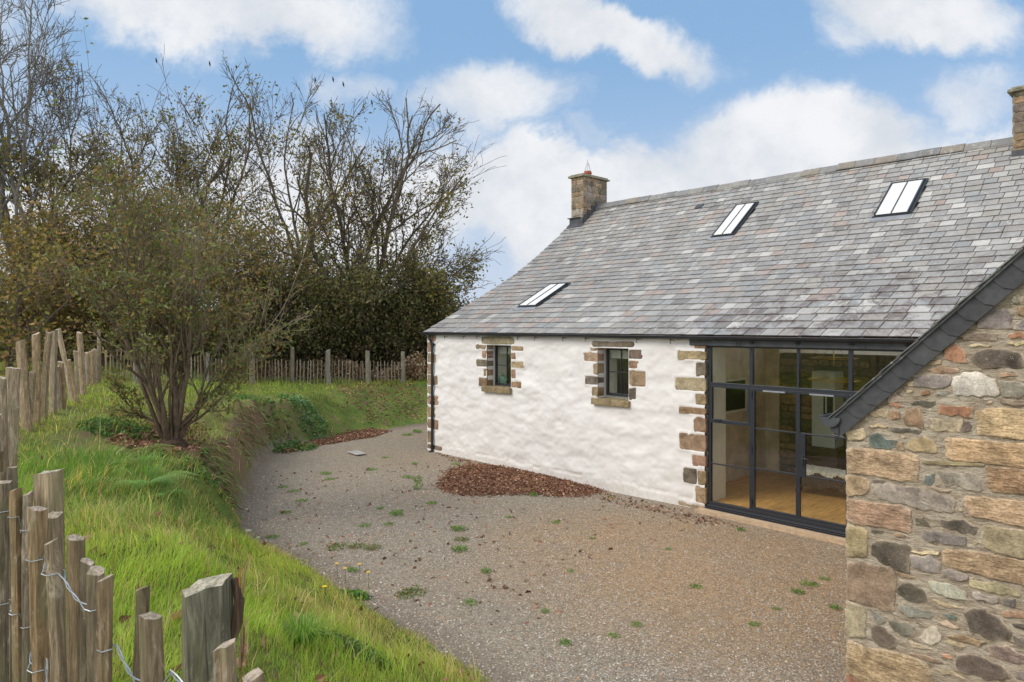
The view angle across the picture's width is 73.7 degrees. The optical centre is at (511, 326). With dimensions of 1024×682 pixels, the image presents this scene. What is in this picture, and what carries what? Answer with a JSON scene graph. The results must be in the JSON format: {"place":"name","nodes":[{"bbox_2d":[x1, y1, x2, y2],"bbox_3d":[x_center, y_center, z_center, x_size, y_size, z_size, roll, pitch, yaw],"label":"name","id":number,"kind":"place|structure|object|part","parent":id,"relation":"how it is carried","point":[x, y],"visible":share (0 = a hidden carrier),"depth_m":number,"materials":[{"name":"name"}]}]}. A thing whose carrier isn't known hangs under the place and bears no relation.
{"place":"outdoors","nodes":[
{"label":"outdoors","id":0,"kind":"place"},
{"bbox_2d":[0,349,493,681],"bbox_3d":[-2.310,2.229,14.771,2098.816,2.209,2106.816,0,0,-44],"label":"grass bank","id":1,"kind":"structure","parent":0,"point":[218,500],"depth_m":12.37,"materials":[{"name":"green plant"}]},
{"bbox_2d":[0,328,100,471],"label":"stake fence","id":2,"kind":"object","parent":1,"relation":"on","point":[23,387],"visible":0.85,"depth_m":11.49,"materials":[{"name":"brown wood"}]},
{"bbox_2d":[0,49,117,360],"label":"sycamore tree","id":3,"kind":"object","parent":1,"relation":"on","point":[94,142],"visible":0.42,"depth_m":27.07,"materials":[{"name":"brown plant"}]},
{"bbox_2d":[0,196,130,375],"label":"hawthorn tree","id":4,"kind":"object","parent":1,"relation":"on","point":[27,287],"visible":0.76,"depth_m":20.98,"materials":[{"name":"green plant"}]},
{"bbox_2d":[0,149,130,360],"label":"hawthorn tree","id":5,"kind":"object","parent":1,"relation":"on","point":[76,325],"visible":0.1,"depth_m":23.95,"materials":[{"name":"green plant"}]},
{"bbox_2d":[0,0,162,362],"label":"sycamore tree","id":6,"kind":"object","parent":1,"relation":"on","point":[6,155],"visible":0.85,"depth_m":25.47,"materials":[{"name":"brown plant"}]},
{"bbox_2d":[0,147,203,366],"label":"hawthorn tree","id":7,"kind":"object","parent":1,"relation":"on","point":[83,309],"visible":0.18,"depth_m":23.70,"materials":[{"name":"green plant"}]},
{"bbox_2d":[29,67,177,338],"bbox_3d":[-17.983,-4.966,30.574,6.154,13.614,5.840,0,0,-14],"label":"sycamore tree","id":8,"kind":"object","parent":1,"relation":"on","point":[100,92],"visible":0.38,"depth_m":30.50,"materials":[{"name":"brown plant"}]},
{"bbox_2d":[76,416,151,438],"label":"bramble","id":9,"kind":"object","parent":1,"relation":"on","point":[92,428],"visible":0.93,"depth_m":11.88,"materials":[{"name":"green plant"}]},
{"bbox_2d":[76,444,174,466],"bbox_3d":[-5.774,1.989,10.086,1.405,0.259,1.707,0,0,-24],"label":"fern","id":10,"kind":"object","parent":1,"relation":"on","point":[160,445],"visible":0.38,"depth_m":10.10,"materials":[{"name":"green plant"}]},
{"bbox_2d":[0,448,263,681],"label":"paling fence","id":11,"kind":"object","parent":1,"relation":"on","point":[43,638],"visible":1,"depth_m":1.77,"materials":[{"name":"brown wood"}]},
{"bbox_2d":[74,468,197,491],"bbox_3d":[-4.752,2.002,8.844,1.336,0.211,1.350,0,0,1],"label":"fern","id":12,"kind":"object","parent":1,"relation":"on","point":[168,477],"visible":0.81,"depth_m":8.76,"materials":[{"name":"green plant"}]},
{"bbox_2d":[0,125,299,367],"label":"hawthorn tree","id":13,"kind":"object","parent":1,"relation":"on","point":[131,199],"visible":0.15,"depth_m":24.34,"materials":[{"name":"green plant"}]},
{"bbox_2d":[125,443,180,466],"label":"bramble","id":14,"kind":"object","parent":1,"relation":"on","point":[160,453],"visible":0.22,"depth_m":10.54,"materials":[{"name":"green plant"}]},
{"bbox_2d":[100,406,220,457],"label":"fallen leaves","id":15,"kind":"object","parent":1,"relation":"on","point":[133,442],"visible":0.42,"depth_m":11.61,"materials":[{"name":"brown plant"}]},
{"bbox_2d":[139,486,186,498],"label":"fern","id":16,"kind":"object","parent":1,"relation":"on","point":[161,493],"visible":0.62,"depth_m":8.62,"materials":[{"name":"green plant"}]},
{"bbox_2d":[92,48,240,368],"bbox_3d":[-15.164,-5.201,30.981,6.776,14.826,6.605,0,0,-44],"label":"sycamore tree","id":17,"kind":"object","parent":1,"relation":"on","point":[179,172],"visible":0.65,"depth_m":30.03,"materials":[{"name":"brown plant"}]},
{"bbox_2d":[19,16,320,449],"bbox_3d":[-6.018,-1.269,11.737,4.643,6.739,3.904,0,0,17],"label":"multi stem shrub","id":18,"kind":"object","parent":1,"relation":"on","point":[159,338],"visible":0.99,"depth_m":11.40,"materials":[{"name":"green plant"}]},
{"bbox_2d":[159,454,225,516],"bbox_3d":[-4.925,2.434,10.506,0.996,0.947,0.747,0,0,-14],"label":"bramble","id":19,"kind":"object","parent":1,"relation":"on","point":[206,475],"visible":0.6,"depth_m":10.45,"materials":[{"name":"green plant"}]},
{"bbox_2d":[53,177,333,374],"bbox_3d":[-12.600,-2.165,26.627,9.539,8.847,11.787,0,0,-44],"label":"hawthorn tree","id":20,"kind":"object","parent":1,"relation":"on","point":[254,267],"visible":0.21,"depth_m":25.66,"materials":[{"name":"green plant"}]},
{"bbox_2d":[0,307,440,379],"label":"hedge","id":21,"kind":"object","parent":1,"relation":"on","point":[90,346],"visible":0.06,"depth_m":31.91,"materials":[{"name":"green plant"}]},
{"bbox_2d":[198,446,242,520],"bbox_3d":[-4.936,2.679,11.535,0.644,1.337,1.040,0,0,-1],"label":"bramble","id":22,"kind":"object","parent":1,"relation":"on","point":[220,482],"visible":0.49,"depth_m":11.54,"materials":[{"name":"green plant"}]},
{"bbox_2d":[156,51,288,359],"bbox_3d":[-13.544,-5.157,32.354,5.361,14.877,5.698,0,0,15],"label":"sycamore tree","id":23,"kind":"object","parent":1,"relation":"on","point":[229,167],"visible":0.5,"depth_m":31.91,"materials":[{"name":"brown plant"}]},
{"bbox_2d":[103,166,355,375],"bbox_3d":[-10.111,-1.922,27.751,8.572,8.779,10.555,0,0,21],"label":"hawthorn tree","id":24,"kind":"object","parent":1,"relation":"on","point":[248,239],"visible":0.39,"depth_m":26.06,"materials":[{"name":"green plant"}]},
{"bbox_2d":[18,438,473,681],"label":"fallen leaves","id":25,"kind":"object","parent":1,"relation":"on","point":[319,676],"visible":0.48,"depth_m":5.73,"materials":[{"name":"brown plant"}]},
{"bbox_2d":[104,347,426,384],"bbox_3d":[-7.870,1.425,25.303,13.002,1.816,2.814,0,0,-44],"label":"pale fence","id":26,"kind":"object","parent":1,"relation":"on","point":[327,375],"visible":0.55,"depth_m":25.63,"materials":[{"name":"brown wood"}]},
{"bbox_2d":[197,397,333,515],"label":"roots","id":27,"kind":"object","parent":1,"relation":"hanging from","point":[223,452],"visible":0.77,"depth_m":13.32,"materials":[{"name":"green plant"}]},
{"bbox_2d":[224,393,317,452],"bbox_3d":[-6.630,2.586,18.647,2.629,1.596,1.632,0,0,0],"label":"bramble","id":28,"kind":"object","parent":1,"relation":"on","point":[287,446],"visible":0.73,"depth_m":18.64,"materials":[{"name":"green plant"}]},
{"bbox_2d":[203,74,377,364],"bbox_3d":[-10.570,-5.105,33.070,7.775,15.008,8.632,0,0,-44],"label":"sycamore tree","id":29,"kind":"object","parent":1,"relation":"on","point":[304,175],"visible":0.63,"depth_m":32.27,"materials":[{"name":"brown plant"}]},
{"bbox_2d":[206,215,394,371],"bbox_3d":[-9.065,-1.146,28.787,8.998,7.187,8.197,0,0,14],"label":"hawthorn tree","id":30,"kind":"object","parent":1,"relation":"on","point":[299,312],"visible":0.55,"depth_m":27.36,"materials":[{"name":"green plant"}]},
{"bbox_2d":[277,392,331,439],"bbox_3d":[-6.137,2.642,20.231,1.639,1.452,1.063,0,0,8],"label":"nettle patch","id":31,"kind":"object","parent":1,"relation":"on","point":[298,399],"visible":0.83,"depth_m":20.15,"materials":[{"name":"green plant"}]},
{"bbox_2d":[275,610,343,649],"bbox_3d":[-1.625,2.333,5.247,0.661,0.235,0.651,0,0,-44],"label":"grass tussock","id":32,"kind":"object","parent":1,"relation":"on","point":[302,631],"depth_m":5.19,"materials":[{"name":"green plant"}]},
{"bbox_2d":[209,346,426,380],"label":"brash bank","id":33,"kind":"structure","parent":1,"relation":"on","point":[409,367],"depth_m":28.14,"materials":[{"name":"brown plant"}]},
{"bbox_2d":[316,629,391,670],"bbox_3d":[-1.308,2.635,5.643,0.645,0.414,0.414,0,0,-3],"label":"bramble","id":34,"kind":"object","parent":1,"relation":"on","point":[343,638],"visible":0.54,"depth_m":5.58,"materials":[{"name":"green plant"}]},
{"bbox_2d":[264,237,445,371],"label":"hawthorn tree","id":35,"kind":"object","parent":1,"relation":"on","point":[378,299],"visible":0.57,"depth_m":27.89,"materials":[{"name":"green plant"}]},
{"bbox_2d":[327,379,427,425],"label":"fallen leaves","id":36,"kind":"object","parent":1,"relation":"on","point":[378,384],"visible":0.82,"depth_m":24.31,"materials":[{"name":"plant"}]},
{"bbox_2d":[255,89,506,364],"bbox_3d":[-4.939,-3.775,31.302,9.836,12.435,11.867,0,0,3],"label":"sycamore tree","id":37,"kind":"object","parent":1,"relation":"on","point":[393,212],"visible":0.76,"depth_m":28.93,"materials":[{"name":"brown plant"}]},
{"bbox_2d":[296,232,475,366],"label":"hawthorn tree","id":38,"kind":"object","parent":1,"relation":"on","point":[402,321],"visible":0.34,"depth_m":29.12,"materials":[{"name":"green plant"}]},
{"bbox_2d":[354,273,477,368],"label":"hawthorn tree","id":39,"kind":"object","parent":1,"relation":"on","point":[445,314],"visible":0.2,"depth_m":29.23,"materials":[{"name":"green plant"}]},
{"bbox_2d":[371,344,426,377],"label":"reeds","id":40,"kind":"object","parent":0,"point":[382,364],"visible":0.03,"depth_m":30.34,"materials":[{"name":"plant"}]},
{"bbox_2d":[0,0,1023,313],"label":"sky","id":41,"kind":"structure","parent":0,"point":[657,96],"materials":[{"name":"blue"}]},
{"bbox_2d":[233,423,846,681],"bbox_3d":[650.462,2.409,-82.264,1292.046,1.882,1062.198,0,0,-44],"label":"gravel yard","id":42,"kind":"structure","parent":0,"point":[396,447],"depth_m":9.38,"materials":[{"name":"grey gravel"}]},
{"bbox_2d":[278,426,391,453],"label":"fallen leaves","id":43,"kind":"object","parent":42,"relation":"on","point":[360,434],"visible":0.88,"depth_m":20.32,"materials":[{"name":"brown plant"}]},
{"bbox_2d":[326,541,345,550],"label":"gravel weed","id":44,"kind":"object","parent":42,"relation":"on","point":[334,544],"visible":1,"depth_m":10.26,"materials":[{"name":"green plant"}]},
{"bbox_2d":[347,566,358,572],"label":"gravel weed","id":45,"kind":"object","parent":42,"relation":"on","point":[350,569],"visible":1,"depth_m":9.26,"materials":[{"name":"green plant"}]},
{"bbox_2d":[339,588,370,599],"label":"dandelion leaves","id":46,"kind":"object","parent":42,"relation":"on","point":[355,593],"visible":0.84,"depth_m":8.31,"materials":[{"name":"green plant"}]},
{"bbox_2d":[346,542,364,548],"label":"gravel weed","id":47,"kind":"object","parent":42,"relation":"on","point":[353,546],"visible":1,"depth_m":10.27,"materials":[{"name":"green plant"}]},
{"bbox_2d":[347,450,365,454],"bbox_3d":[-4.064,3.297,17.842,0.290,0.025,0.570,0,0,-37],"label":"loose slate","id":48,"kind":"object","parent":42,"relation":"on","point":[356,452],"visible":1,"depth_m":17.82,"materials":[{"name":"grey stone"}]},
{"bbox_2d":[362,543,380,550],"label":"gravel weed","id":49,"kind":"object","parent":42,"relation":"on","point":[368,548],"visible":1,"depth_m":10.19,"materials":[{"name":"green plant"}]},
{"bbox_2d":[389,509,402,515],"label":"gravel weed","id":50,"kind":"object","parent":42,"relation":"on","point":[398,512],"visible":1,"depth_m":12.01,"materials":[{"name":"green plant"}]},
{"bbox_2d":[394,589,413,598],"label":"gravel weed","id":51,"kind":"object","parent":42,"relation":"on","point":[404,594],"visible":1,"depth_m":8.45,"materials":[{"name":"green plant"}]},
{"bbox_2d":[402,584,426,596],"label":"gravel weed","id":52,"kind":"object","parent":42,"relation":"on","point":[411,589],"visible":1,"depth_m":8.55,"materials":[{"name":"green plant"}]},
{"bbox_2d":[413,475,422,489],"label":"gravel weed","id":53,"kind":"object","parent":42,"relation":"on","point":[419,480],"visible":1,"depth_m":13.89,"materials":[{"name":"green plant"}]},
{"bbox_2d":[450,525,465,531],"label":"gravel weed","id":54,"kind":"object","parent":42,"relation":"on","point":[458,528],"visible":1,"depth_m":11.15,"materials":[{"name":"green plant"}]},
{"bbox_2d":[450,545,467,552],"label":"gravel weed","id":55,"kind":"object","parent":42,"relation":"on","point":[459,548],"visible":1,"depth_m":10.13,"materials":[{"name":"green plant"}]},
{"bbox_2d":[454,536,469,541],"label":"gravel weed","id":56,"kind":"object","parent":42,"relation":"on","point":[461,538],"visible":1,"depth_m":10.64,"materials":[{"name":"green plant"}]},
{"bbox_2d":[246,461,682,625],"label":"fallen leaves","id":57,"kind":"object","parent":42,"relation":"on","point":[489,579],"visible":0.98,"depth_m":10.78,"materials":[{"name":"brown plant"}]},
{"bbox_2d":[460,598,476,605],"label":"gravel weed","id":58,"kind":"object","parent":42,"relation":"on","point":[467,602],"visible":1,"depth_m":8.23,"materials":[{"name":"green plant"}]},
{"bbox_2d":[480,567,490,573],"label":"gravel weed","id":59,"kind":"object","parent":42,"relation":"on","point":[488,569],"visible":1,"depth_m":9.28,"materials":[{"name":"green plant"}]},
{"bbox_2d":[430,463,608,497],"bbox_3d":[-0.230,3.295,14.422,2.833,0.140,4.112,0,0,-44],"label":"leaf pile","id":60,"kind":"object","parent":42,"relation":"on","point":[501,484],"visible":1,"depth_m":14.29,"materials":[{"name":"brown plant"}]},
{"bbox_2d":[559,638,571,645],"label":"gravel weed","id":61,"kind":"object","parent":42,"relation":"on","point":[562,641],"visible":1,"depth_m":7.13,"materials":[{"name":"green plant"}]},
{"bbox_2d":[436,452,740,527],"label":"fallen leaves","id":62,"kind":"object","parent":42,"relation":"on","point":[654,509],"visible":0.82,"depth_m":12.65,"materials":[{"name":"brown plant"}]},
{"bbox_2d":[608,632,620,637],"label":"gravel weed","id":63,"kind":"object","parent":42,"relation":"on","point":[614,635],"visible":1,"depth_m":7.32,"materials":[{"name":"green plant"}]},
{"bbox_2d":[419,85,1023,681],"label":"cottage","id":64,"kind":"structure","parent":42,"relation":"on","point":[617,343],"depth_m":12.86,"materials":[{"name":"stone"}]},
{"bbox_2d":[476,337,523,393],"bbox_3d":[-0.101,0.911,16.453,0.723,1.341,1.690,0,0,-44],"label":"window","id":65,"kind":"structure","parent":64,"relation":"in","point":[486,385],"depth_m":16.57,"materials":[{"name":"stone"}]},
{"bbox_2d":[498,373,506,382],"bbox_3d":[-0.230,1.282,16.794,0.208,0.256,0.281,0,0,-15],"label":"bottle","id":66,"kind":"object","parent":64,"relation":"on","point":[502,378],"visible":0.78,"depth_m":16.75,"materials":[{"name":"green glass"}]},
{"bbox_2d":[583,341,645,407],"bbox_3d":[2.260,0.951,13.998,0.722,1.313,1.591,0,0,-44],"label":"window","id":67,"kind":"structure","parent":64,"relation":"in","point":[636,378],"depth_m":14.07,"materials":[{"name":"stone"}]},
{"bbox_2d":[726,377,746,413],"bbox_3d":[4.605,1.430,14.142,1.000,0.700,0.030,0,0,-44],"label":"window","id":68,"kind":"structure","parent":64,"relation":"attached to","point":[736,400],"depth_m":14.20,"materials":[{"name":"glass"}]},
{"bbox_2d":[807,370,845,469],"bbox_3d":[6.399,2.045,13.877,0.520,2.270,0.600,0,0,-44],"label":"tall cabinet","id":69,"kind":"object","parent":64,"relation":"on","point":[823,452],"visible":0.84,"depth_m":13.72,"materials":[{"name":"paint"}]},
{"bbox_3d":[6.318,1.555,13.647,0.015,0.450,0.180,0,0,-44],"label":"slotted door","id":70,"kind":"part","parent":69,"relation":"part of","materials":[{"name":"black wood"}]},
{"bbox_2d":[807,350,860,381],"bbox_3d":[6.220,0.537,13.200,0.944,1.010,0.944,0,0,-44],"label":"pendant lamp","id":71,"kind":"object","parent":64,"relation":"hanging from","point":[819,357],"visible":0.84,"depth_m":13.20,"materials":[{"name":"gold metal"}]},
{"bbox_2d":[791,588,804,593],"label":"gravel weed","id":72,"kind":"object","parent":42,"relation":"on","point":[797,590],"visible":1,"depth_m":8.53,"materials":[{"name":"green plant"}]},
{"bbox_2d":[799,580,816,586],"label":"gravel weed","id":73,"kind":"object","parent":42,"relation":"on","point":[813,583],"visible":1,"depth_m":8.80,"materials":[{"name":"green plant"}]},
{"bbox_2d":[829,604,841,609],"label":"gravel weed","id":74,"kind":"object","parent":42,"relation":"on","point":[833,607],"visible":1,"depth_m":8.06,"materials":[{"name":"green plant"}]},
{"bbox_3d":[6.203,2.961,12.551,0.360,0.442,1.901,0,0,-44],"label":"bench","id":75,"kind":"object","parent":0,"visible":0},
{"bbox_2d":[795,464,845,491],"bbox_3d":[6.040,2.870,12.706,0.468,0.393,1.373,0,0,-44],"label":"sheepskin","id":76,"kind":"object","parent":75,"relation":"on","point":[826,472],"visible":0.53,"depth_m":12.70,"materials":[{"name":"white fur"}]}
]}

